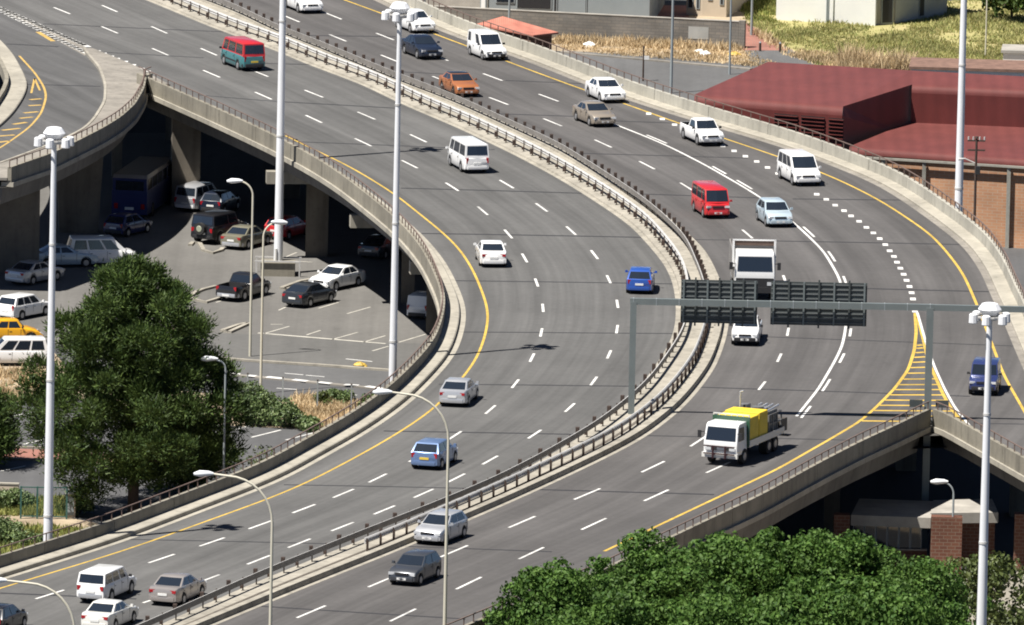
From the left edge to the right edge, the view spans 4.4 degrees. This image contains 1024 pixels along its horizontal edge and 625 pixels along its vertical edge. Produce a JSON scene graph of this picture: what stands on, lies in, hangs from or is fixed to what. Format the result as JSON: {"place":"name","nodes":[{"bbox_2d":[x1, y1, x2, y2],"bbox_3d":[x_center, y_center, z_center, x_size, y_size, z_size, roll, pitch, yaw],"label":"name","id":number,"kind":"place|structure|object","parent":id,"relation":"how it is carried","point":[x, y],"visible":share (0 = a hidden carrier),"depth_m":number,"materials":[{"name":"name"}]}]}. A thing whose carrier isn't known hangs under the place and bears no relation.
{"place":"outdoors","nodes":[
{"label":"outdoors","id":0,"kind":"place"},
{"bbox_2d":[0,40,26,125],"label":"walkway","id":1,"kind":"structure","parent":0,"point":[11,101],"depth_m":888.76,"materials":[{"name":"concrete"}]},
{"bbox_2d":[0,6,135,180],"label":"road","id":2,"kind":"structure","parent":0,"point":[68,110],"depth_m":889.71,"materials":[{"name":"grey asphalt"}]},
{"bbox_2d":[0,48,167,179],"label":"gore paving","id":3,"kind":"structure","parent":2,"relation":"on","point":[120,75],"depth_m":888.73,"materials":[{"name":"concrete"}]},
{"bbox_2d":[0,354,339,428],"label":"soil","id":4,"kind":"structure","parent":0,"point":[6,365],"depth_m":813.35,"materials":[{"name":"soil"}]},
{"bbox_2d":[238,389,296,427],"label":"bush","id":5,"kind":"object","parent":4,"relation":"on","point":[271,419],"visible":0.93,"depth_m":800.76,"materials":[{"name":"green plant"}]},
{"bbox_2d":[288,388,359,431],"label":"dry grass","id":6,"kind":"structure","parent":4,"relation":"on","point":[306,403],"depth_m":807.11,"materials":[{"name":"plant"}]},
{"bbox_2d":[69,368,373,401],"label":"pavement","id":7,"kind":"structure","parent":0,"point":[273,386],"depth_m":815.53,"materials":[{"name":"grey concrete"}]},
{"bbox_2d":[66,354,399,387],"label":"street","id":8,"kind":"structure","parent":0,"point":[356,376],"depth_m":821.02,"materials":[{"name":"grey asphalt"}]},
{"bbox_2d":[0,0,675,624],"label":"road","id":9,"kind":"structure","parent":0,"point":[556,374],"depth_m":798.84,"materials":[{"name":"grey asphalt"}]},
{"bbox_2d":[77,564,136,599],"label":"minivan","id":10,"kind":"object","parent":9,"relation":"on","point":[105,581],"visible":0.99,"depth_m":699.50,"materials":[{"name":"white paint"}]},
{"bbox_2d":[81,598,138,624],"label":"car","id":11,"kind":"object","parent":9,"relation":"on","point":[102,611],"visible":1,"depth_m":691.93,"materials":[{"name":"white paint"}]},
{"bbox_2d":[149,572,206,604],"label":"car","id":12,"kind":"object","parent":9,"relation":"on","point":[179,588],"visible":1,"depth_m":699.70,"materials":[{"name":"beige paint"}]},
{"bbox_2d":[2,180,465,578],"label":"gutter","id":13,"kind":"object","parent":9,"relation":"on","point":[447,360],"visible":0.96,"depth_m":756.14,"materials":[{"name":"concrete"}]},
{"bbox_2d":[219,36,264,69],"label":"minibus","id":14,"kind":"object","parent":9,"relation":"on","point":[239,52],"visible":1,"depth_m":899.78,"materials":[{"name":"teal paint"}]},
{"bbox_2d":[411,437,457,468],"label":"hatchback","id":15,"kind":"object","parent":9,"relation":"on","point":[427,451],"visible":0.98,"depth_m":742.93,"materials":[{"name":"paint"}]},
{"bbox_2d":[147,0,727,624],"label":"median","id":16,"kind":"object","parent":9,"relation":"on","point":[691,384],"visible":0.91,"depth_m":785.32,"materials":[{"name":"concrete"}]},
{"bbox_2d":[138,0,687,624],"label":"guard rail","id":17,"kind":"object","parent":16,"relation":"on","point":[312,552],"visible":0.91,"depth_m":778.62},
{"bbox_2d":[184,325,705,624],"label":"drain channel","id":18,"kind":"object","parent":16,"relation":"on","point":[641,417],"visible":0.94,"depth_m":730.33,"materials":[{"name":"concrete"}]},
{"bbox_2d":[212,0,708,550],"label":"guard rail","id":19,"kind":"object","parent":16,"relation":"on","point":[670,220],"visible":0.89,"depth_m":829.12,"materials":[{"name":"grey metal"}]},
{"bbox_2d":[439,377,478,405],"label":"car","id":20,"kind":"object","parent":9,"relation":"on","point":[465,391],"visible":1,"depth_m":764.57,"materials":[{"name":"silver paint"}]},
{"bbox_2d":[446,136,488,171],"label":"minibus","id":21,"kind":"object","parent":9,"relation":"on","point":[468,152],"visible":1,"depth_m":855.05,"materials":[{"name":"white paint"}]},
{"bbox_2d":[0,5,969,620],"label":"road marking","id":22,"kind":"object","parent":9,"relation":"on","point":[6,11],"visible":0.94,"depth_m":815.54,"materials":[{"name":"white paint"}]},
{"bbox_2d":[473,240,506,265],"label":"car","id":23,"kind":"object","parent":9,"relation":"on","point":[490,251],"visible":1,"depth_m":816.53,"materials":[{"name":"white paint"}]},
{"bbox_2d":[0,0,1023,588],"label":"road marking","id":24,"kind":"object","parent":9,"relation":"on","point":[916,326],"visible":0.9,"depth_m":777.44,"materials":[{"name":"yellow paint"}]},
{"bbox_2d":[0,0,1013,575],"bbox_3d":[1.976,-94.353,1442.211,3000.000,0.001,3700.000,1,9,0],"label":"ground","id":25,"kind":"structure","parent":0,"point":[960,474],"depth_m":784.03,"materials":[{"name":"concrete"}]},
{"bbox_2d":[34,126,73,540],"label":"mast light","id":26,"kind":"object","parent":25,"relation":"on","point":[51,138],"visible":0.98,"depth_m":715.00,"materials":[{"name":"white metal"}]},
{"bbox_2d":[0,393,312,523],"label":"parking lot","id":27,"kind":"structure","parent":25,"relation":"on","point":[27,475],"depth_m":782.84,"materials":[{"name":"grey asphalt"}]},
{"bbox_2d":[0,382,27,465],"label":"pine tree","id":28,"kind":"object","parent":27,"relation":"on","point":[10,431],"visible":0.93,"depth_m":783.96,"materials":[{"name":"green plant"}]},
{"bbox_2d":[0,492,78,515],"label":"weeds","id":29,"kind":"object","parent":27,"relation":"on","point":[12,511],"visible":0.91,"depth_m":769.75,"materials":[{"name":"green plant"}]},
{"bbox_2d":[4,249,260,512],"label":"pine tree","id":30,"kind":"object","parent":27,"relation":"on","point":[143,381],"visible":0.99,"depth_m":765.41,"materials":[{"name":"green plant"}]},
{"bbox_2d":[124,428,245,492],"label":"bush","id":31,"kind":"object","parent":27,"relation":"on","point":[215,459],"visible":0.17,"depth_m":775.57,"materials":[{"name":"green plant"}]},
{"bbox_2d":[0,133,430,350],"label":"parking lot","id":32,"kind":"structure","parent":25,"relation":"on","point":[167,237],"depth_m":864.89,"materials":[{"name":"grey asphalt"}]},
{"bbox_2d":[0,336,46,364],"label":"minivan","id":33,"kind":"object","parent":32,"relation":"on","point":[12,348],"visible":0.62,"depth_m":821.19,"materials":[{"name":"white paint"}]},
{"bbox_2d":[0,292,47,319],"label":"estate car","id":34,"kind":"object","parent":32,"relation":"on","point":[20,305],"visible":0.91,"depth_m":839.36,"materials":[{"name":"white paint"}]},
{"bbox_2d":[5,259,64,284],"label":"parked car","id":35,"kind":"object","parent":32,"relation":"on","point":[30,272],"visible":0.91,"depth_m":853.46,"materials":[{"name":"silver paint"}]},
{"bbox_2d":[39,243,98,266],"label":"parked car","id":36,"kind":"object","parent":32,"relation":"on","point":[66,254],"visible":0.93,"depth_m":860.75,"materials":[{"name":"paint"}]},
{"bbox_2d":[0,92,147,271],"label":"loop ramp bridge","id":37,"kind":"structure","parent":32,"relation":"on","point":[78,179],"depth_m":860.71,"materials":[{"name":"concrete"}]},
{"bbox_2d":[7,66,152,181],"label":"parapet wall","id":38,"kind":"structure","parent":37,"relation":"on","point":[90,140],"depth_m":862.32,"materials":[{"name":"concrete"}]},
{"bbox_2d":[67,235,135,266],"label":"minivan","id":39,"kind":"object","parent":32,"relation":"on","point":[106,247],"visible":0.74,"depth_m":861.45,"materials":[{"name":"white paint"}]},
{"bbox_2d":[104,212,151,236],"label":"hatchback","id":40,"kind":"object","parent":32,"relation":"on","point":[126,224],"visible":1,"depth_m":874.29,"materials":[{"name":"paint"}]},
{"bbox_2d":[112,156,170,215],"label":"bus","id":41,"kind":"object","parent":32,"relation":"on","point":[141,185],"visible":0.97,"depth_m":882.10,"materials":[{"name":"paint"}]},
{"bbox_2d":[174,181,216,210],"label":"minivan","id":42,"kind":"object","parent":32,"relation":"on","point":[189,194],"visible":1,"depth_m":885.68,"materials":[{"name":"silver paint"}]},
{"bbox_2d":[191,209,248,243],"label":"jeep","id":43,"kind":"object","parent":32,"relation":"on","point":[215,224],"visible":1,"depth_m":871.82,"materials":[{"name":"black paint"}]},
{"bbox_2d":[200,189,240,211],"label":"hatchback","id":44,"kind":"object","parent":32,"relation":"on","point":[219,199],"visible":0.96,"depth_m":884.78,"materials":[{"name":"blue paint"}]},
{"bbox_2d":[216,271,271,300],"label":"pickup truck","id":45,"kind":"object","parent":32,"relation":"on","point":[237,285],"visible":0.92,"depth_m":849.50,"materials":[{"name":"black paint"}]},
{"bbox_2d":[221,224,272,248],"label":"parked car","id":46,"kind":"object","parent":32,"relation":"on","point":[238,235],"visible":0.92,"depth_m":870.20,"materials":[{"name":"beige paint"}]},
{"bbox_2d":[274,0,285,260],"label":"mast light","id":47,"kind":"object","parent":32,"relation":"on","point":[278,228],"visible":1,"depth_m":858.51,"materials":[{"name":"grey metal"}]},
{"bbox_2d":[282,281,336,306],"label":"parked car","id":48,"kind":"object","parent":32,"relation":"on","point":[307,294],"visible":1,"depth_m":846.82,"materials":[{"name":"grey paint"}]},
{"bbox_2d":[308,263,365,289],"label":"parked car","id":49,"kind":"object","parent":32,"relation":"on","point":[336,276],"visible":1,"depth_m":854.38,"materials":[{"name":"white paint"}]},
{"bbox_2d":[202,333,425,369],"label":"parking strip","id":50,"kind":"object","parent":25,"relation":"on","point":[310,350],"visible":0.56,"depth_m":829.89,"materials":[{"name":"concrete"}]},
{"bbox_2d":[381,1,417,382],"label":"mast light","id":51,"kind":"object","parent":25,"relation":"on","point":[397,12],"visible":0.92,"depth_m":778.85,"materials":[{"name":"grey metal"}]},
{"bbox_2d":[146,85,946,548],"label":"highway overpass","id":52,"kind":"object","parent":25,"relation":"on","point":[184,129],"visible":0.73,"depth_m":848.83,"materials":[{"name":"concrete"}]},
{"bbox_2d":[0,66,444,566],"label":"parapet wall","id":53,"kind":"structure","parent":52,"relation":"on","point":[362,197],"depth_m":777.78,"materials":[{"name":"concrete"}]},
{"bbox_2d":[0,188,459,576],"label":"walkway","id":54,"kind":"structure","parent":52,"relation":"on","point":[420,376],"depth_m":745.31,"materials":[{"name":"concrete"}]},
{"bbox_2d":[447,401,930,624],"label":"parapet wall","id":55,"kind":"structure","parent":52,"relation":"on","point":[762,501],"depth_m":738.43,"materials":[{"name":"concrete"}]},
{"bbox_2d":[373,389,449,624],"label":"street lamp","id":56,"kind":"object","parent":55,"relation":"on","point":[381,391],"visible":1,"depth_m":686.92,"materials":[{"name":"white"}]},
{"bbox_2d":[381,0,1023,351],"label":"walkway","id":57,"kind":"structure","parent":52,"relation":"on","point":[991,266],"depth_m":857.21,"materials":[{"name":"concrete"}]},
{"bbox_2d":[398,0,1023,315],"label":"parapet wall","id":58,"kind":"structure","parent":52,"relation":"on","point":[975,229],"depth_m":874.77,"materials":[{"name":"concrete"}]},
{"bbox_2d":[628,297,1023,549],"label":"sign gantry","id":59,"kind":"object","parent":25,"relation":"on","point":[930,309],"visible":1,"depth_m":761.25,"materials":[{"name":"metal"}]},
{"bbox_2d":[680,277,757,326],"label":"sign board","id":60,"kind":"object","parent":59,"relation":"attached to","point":[721,289],"visible":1,"depth_m":761.76,"materials":[{"name":"grey metal"}]},
{"bbox_2d":[770,279,866,328],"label":"sign board","id":61,"kind":"object","parent":59,"relation":"attached to","point":[818,291],"visible":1,"depth_m":761.77,"materials":[{"name":"grey metal"}]},
{"bbox_2d":[694,62,1023,248],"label":"red roofed hall","id":62,"kind":"structure","parent":25,"relation":"on","point":[906,119],"depth_m":885.08,"materials":[{"name":"red metal"}]},
{"bbox_2d":[833,498,1023,573],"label":"flat roofed pavilion","id":63,"kind":"structure","parent":25,"relation":"on","point":[956,536],"depth_m":756.99,"materials":[{"name":"red brick"}]},
{"bbox_2d":[955,0,966,211],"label":"mast light","id":64,"kind":"object","parent":25,"relation":"on","point":[960,123],"visible":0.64,"depth_m":838.05,"materials":[{"name":"grey metal"}]},
{"bbox_2d":[909,57,1023,75],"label":"flat roofed store","id":65,"kind":"structure","parent":25,"relation":"on","point":[997,67],"depth_m":945.91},
{"bbox_2d":[932,426,1023,516],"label":"ramp bridge","id":66,"kind":"structure","parent":25,"relation":"on","point":[1014,479],"depth_m":757.97,"materials":[{"name":"concrete"}]},
{"bbox_2d":[932,401,1023,474],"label":"parapet wall","id":67,"kind":"structure","parent":66,"relation":"on","point":[1000,451],"depth_m":754.94,"materials":[{"name":"concrete"}]},
{"bbox_2d":[955,572,1023,624],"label":"yard","id":68,"kind":"structure","parent":25,"relation":"on","point":[1008,594],"depth_m":748.79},
{"bbox_2d":[943,550,1023,623],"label":"leafy tree","id":69,"kind":"object","parent":68,"relation":"on","point":[1000,577],"visible":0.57,"depth_m":717.12,"materials":[{"name":"green plant"}]},
{"bbox_2d":[211,0,923,624],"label":"road","id":70,"kind":"structure","parent":0,"point":[561,520],"depth_m":777.13,"materials":[{"name":"grey asphalt"}]},
{"bbox_2d":[388,549,441,584],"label":"hatchback","id":71,"kind":"object","parent":70,"relation":"on","point":[417,566],"visible":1,"depth_m":707.39,"materials":[{"name":"grey paint"}]},
{"bbox_2d":[401,34,442,58],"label":"car","id":72,"kind":"object","parent":70,"relation":"on","point":[418,46],"visible":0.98,"depth_m":907.98,"materials":[{"name":"blue paint"}]},
{"bbox_2d":[414,508,467,544],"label":"hatchback","id":73,"kind":"object","parent":70,"relation":"on","point":[431,527],"visible":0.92,"depth_m":719.90,"materials":[{"name":"silver paint"}]},
{"bbox_2d":[438,71,479,95],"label":"car","id":74,"kind":"object","parent":70,"relation":"on","point":[460,82],"visible":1,"depth_m":890.39,"materials":[{"name":"brown paint"}]},
{"bbox_2d":[467,29,506,59],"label":"delivery van","id":75,"kind":"object","parent":70,"relation":"on","point":[484,44],"visible":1,"depth_m":908.13,"materials":[{"name":"white paint"}]},
{"bbox_2d":[0,24,1009,618],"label":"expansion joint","id":76,"kind":"object","parent":70,"relation":"on","point":[500,332],"visible":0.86,"depth_m":792.17,"materials":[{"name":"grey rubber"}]},
{"bbox_2d":[572,100,615,125],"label":"car","id":77,"kind":"object","parent":70,"relation":"on","point":[590,112],"visible":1,"depth_m":877.84,"materials":[{"name":"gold paint"}]},
{"bbox_2d":[585,77,625,101],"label":"car","id":78,"kind":"object","parent":70,"relation":"on","point":[601,89],"visible":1,"depth_m":889.03,"materials":[{"name":"white paint"}]},
{"bbox_2d":[679,117,723,144],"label":"pickup truck","id":79,"kind":"object","parent":70,"relation":"on","point":[698,130],"visible":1,"depth_m":870.18,"materials":[{"name":"white paint"}]},
{"bbox_2d":[691,180,731,217],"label":"van","id":80,"kind":"object","parent":70,"relation":"on","point":[709,197],"visible":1,"depth_m":838.13,"materials":[{"name":"red paint"}]},
{"bbox_2d":[698,390,790,463],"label":"flatbed truck","id":81,"kind":"object","parent":70,"relation":"on","point":[738,430],"visible":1,"depth_m":747.35,"materials":[{"name":"white paint"}]},
{"bbox_2d":[729,238,780,296],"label":"tipper truck","id":82,"kind":"object","parent":70,"relation":"on","point":[752,259],"visible":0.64,"depth_m":805.34,"materials":[{"name":"white paint"}]},
{"bbox_2d":[756,197,792,225],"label":"hatchback","id":83,"kind":"object","parent":70,"relation":"on","point":[772,210],"visible":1,"depth_m":835.61,"materials":[{"name":"paint"}]},
{"bbox_2d":[553,31,745,51],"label":"dry grass","id":84,"kind":"structure","parent":0,"point":[617,41],"depth_m":970.02,"materials":[{"name":"beige plant"}]},
{"bbox_2d":[552,10,754,62],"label":"soil","id":85,"kind":"structure","parent":0,"point":[737,15],"depth_m":970.18,"materials":[{"name":"soil"}]},
{"bbox_2d":[478,16,558,49],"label":"tiled shed","id":86,"kind":"structure","parent":85,"relation":"on","point":[541,33],"depth_m":951.71,"materials":[{"name":"red tile"}]},
{"bbox_2d":[489,0,664,15],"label":"warehouse","id":87,"kind":"structure","parent":85,"relation":"on","point":[639,7],"depth_m":979.62,"materials":[{"name":"white concrete"}]},
{"bbox_2d":[434,5,745,47],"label":"block wall","id":88,"kind":"structure","parent":85,"relation":"on","point":[656,27],"depth_m":972.17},
{"bbox_2d":[552,39,780,66],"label":"dry grass","id":89,"kind":"structure","parent":85,"relation":"on","point":[691,54],"depth_m":966.14,"materials":[{"name":"beige plant"}]},
{"bbox_2d":[341,0,1023,454],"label":"road","id":90,"kind":"structure","parent":0,"point":[925,260],"depth_m":817.05,"materials":[{"name":"grey asphalt"}]},
{"bbox_2d":[375,0,1023,368],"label":"gutter","id":91,"kind":"object","parent":90,"relation":"on","point":[995,297],"visible":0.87,"depth_m":843.68,"materials":[{"name":"concrete"}]},
{"bbox_2d":[777,149,820,184],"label":"minivan","id":92,"kind":"object","parent":90,"relation":"on","point":[794,166],"visible":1,"depth_m":853.34,"materials":[{"name":"white paint"}]},
{"bbox_2d":[967,357,1001,394],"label":"van","id":93,"kind":"object","parent":90,"relation":"on","point":[977,379],"visible":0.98,"depth_m":772.86,"materials":[{"name":"paint"}]},
{"bbox_2d":[562,50,813,100],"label":"street","id":94,"kind":"structure","parent":0,"point":[694,79],"depth_m":958.12,"materials":[{"name":"grey asphalt"}]},
{"bbox_2d":[740,0,1023,64],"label":"field","id":95,"kind":"structure","parent":0,"point":[897,26],"depth_m":981.34,"materials":[{"name":"plant"}]},
{"bbox_2d":[749,26,842,65],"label":"dry grass","id":96,"kind":"structure","parent":95,"relation":"on","point":[798,54],"depth_m":966.93,"materials":[{"name":"plant"}]},
{"bbox_2d":[776,0,876,25],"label":"white building","id":97,"kind":"structure","parent":95,"relation":"on","point":[864,12],"depth_m":984.56,"materials":[{"name":"white paint"}]},
{"bbox_2d":[830,37,932,69],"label":"tall grass","id":98,"kind":"structure","parent":95,"relation":"on","point":[850,57],"depth_m":959.17,"materials":[{"name":"beige plant"}]},
{"bbox_2d":[894,0,946,23],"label":"pale annex","id":99,"kind":"object","parent":95,"relation":"on","point":[907,10],"visible":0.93,"depth_m":987.34,"materials":[{"name":"grey concrete"}]},
{"label":"soil","id":100,"kind":"structure","parent":0,"visible":0},
{"bbox_2d":[482,556,627,624],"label":"leafy tree","id":101,"kind":"object","parent":100,"relation":"on","point":[548,595],"visible":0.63,"depth_m":689.64,"materials":[{"name":"green plant"}]},
{"bbox_2d":[544,585,681,624],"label":"leafy tree","id":102,"kind":"object","parent":100,"relation":"on","point":[618,610],"visible":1,"depth_m":673.21,"materials":[{"name":"green plant"}]},
{"bbox_2d":[584,526,725,615],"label":"leafy tree","id":103,"kind":"object","parent":100,"relation":"on","point":[663,575],"visible":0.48,"depth_m":697.01,"materials":[{"name":"green plant"}]},
{"bbox_2d":[643,580,767,624],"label":"leafy tree","id":104,"kind":"object","parent":100,"relation":"on","point":[690,613],"visible":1,"depth_m":676.27,"materials":[{"name":"green plant"}]},
{"bbox_2d":[688,526,818,621],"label":"leafy tree","id":105,"kind":"object","parent":100,"relation":"on","point":[744,562],"visible":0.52,"depth_m":700.30,"materials":[{"name":"green plant"}]},
{"bbox_2d":[729,573,875,624],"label":"leafy tree","id":106,"kind":"object","parent":100,"relation":"on","point":[801,604],"visible":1,"depth_m":675.19,"materials":[{"name":"green plant"}]},
{"bbox_2d":[758,528,906,612],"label":"leafy tree","id":107,"kind":"object","parent":100,"relation":"on","point":[848,560],"visible":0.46,"depth_m":700.28,"materials":[{"name":"green plant"}]},
{"bbox_2d":[837,581,971,624],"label":"leafy tree","id":108,"kind":"object","parent":100,"relation":"on","point":[904,608],"visible":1,"depth_m":674.62,"materials":[{"name":"green plant"}]},
{"bbox_2d":[850,555,993,624],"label":"leafy tree","id":109,"kind":"object","parent":100,"relation":"on","point":[930,577],"visible":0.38,"depth_m":697.19,"materials":[{"name":"green plant"}]},
{"bbox_2d":[969,302,1009,624],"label":"mast light","id":110,"kind":"object","parent":100,"relation":"on","point":[989,311],"visible":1,"depth_m":680.25,"materials":[{"name":"white metal"}]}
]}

